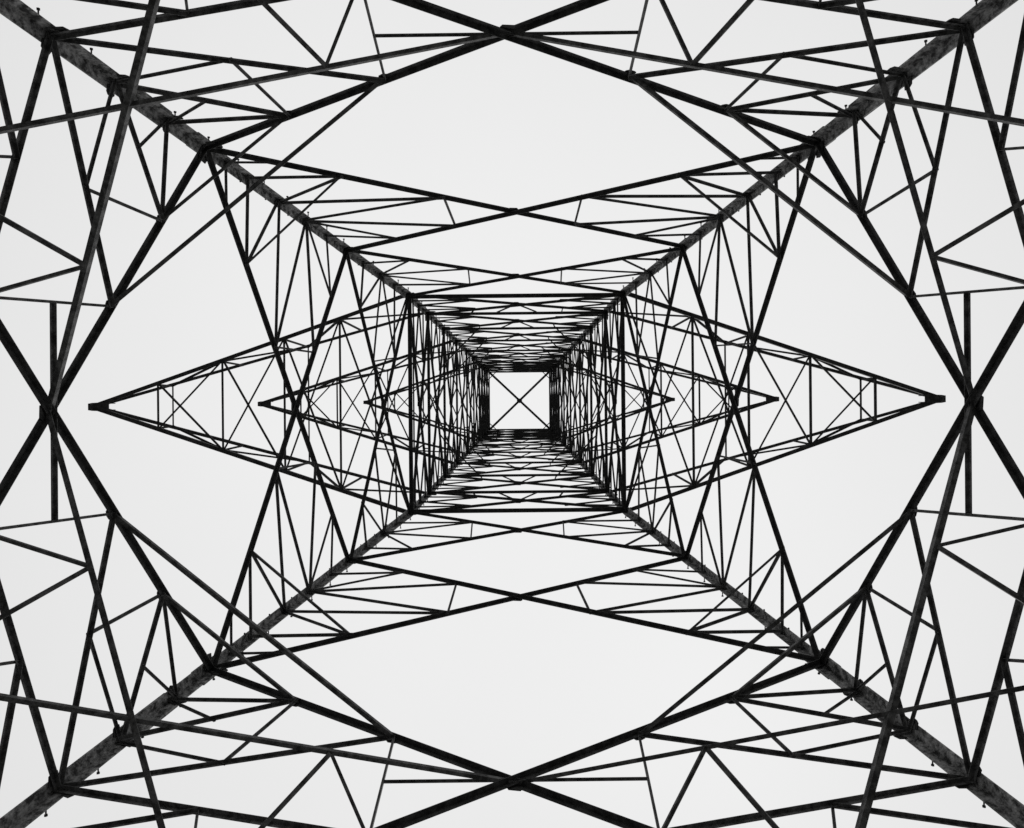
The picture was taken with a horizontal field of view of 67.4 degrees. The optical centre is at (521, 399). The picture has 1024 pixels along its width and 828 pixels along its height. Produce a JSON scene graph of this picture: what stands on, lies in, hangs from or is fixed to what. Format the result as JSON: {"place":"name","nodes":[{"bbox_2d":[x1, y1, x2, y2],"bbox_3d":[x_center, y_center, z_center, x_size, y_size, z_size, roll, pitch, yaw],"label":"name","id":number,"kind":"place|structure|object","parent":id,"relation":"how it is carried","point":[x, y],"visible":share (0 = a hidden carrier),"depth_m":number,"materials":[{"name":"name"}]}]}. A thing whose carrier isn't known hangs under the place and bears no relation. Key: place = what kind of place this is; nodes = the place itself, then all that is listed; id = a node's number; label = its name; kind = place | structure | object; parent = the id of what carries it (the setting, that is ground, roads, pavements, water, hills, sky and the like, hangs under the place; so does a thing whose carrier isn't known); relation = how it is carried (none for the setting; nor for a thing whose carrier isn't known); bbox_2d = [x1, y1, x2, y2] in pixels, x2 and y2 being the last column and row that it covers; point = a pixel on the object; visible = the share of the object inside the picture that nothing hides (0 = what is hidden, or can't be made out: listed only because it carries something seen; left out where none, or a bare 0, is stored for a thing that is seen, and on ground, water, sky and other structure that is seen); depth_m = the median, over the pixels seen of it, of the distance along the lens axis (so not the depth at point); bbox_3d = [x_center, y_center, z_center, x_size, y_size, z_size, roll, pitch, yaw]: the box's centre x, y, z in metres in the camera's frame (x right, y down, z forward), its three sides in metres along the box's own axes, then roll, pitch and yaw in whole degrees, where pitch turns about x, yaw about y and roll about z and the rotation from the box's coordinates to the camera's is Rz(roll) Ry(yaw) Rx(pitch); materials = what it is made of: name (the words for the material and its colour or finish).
{"place":"outdoors","nodes":[
{"label":"outdoors","id":0,"kind":"place"},
{"bbox_2d":[0,0,1023,827],"label":"sky","id":1,"kind":"structure","parent":0,"point":[512,687],"materials":[{"name":"white"}]},
{"bbox_3d":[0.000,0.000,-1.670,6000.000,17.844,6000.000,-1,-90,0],"label":"ground","id":2,"kind":"structure","parent":0,"visible":0},
{"bbox_2d":[0,0,1023,827],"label":"electricity pylon","id":3,"kind":"object","parent":2,"relation":"on","point":[956,34],"visible":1,"depth_m":11.06,"materials":[{"name":"metal"}]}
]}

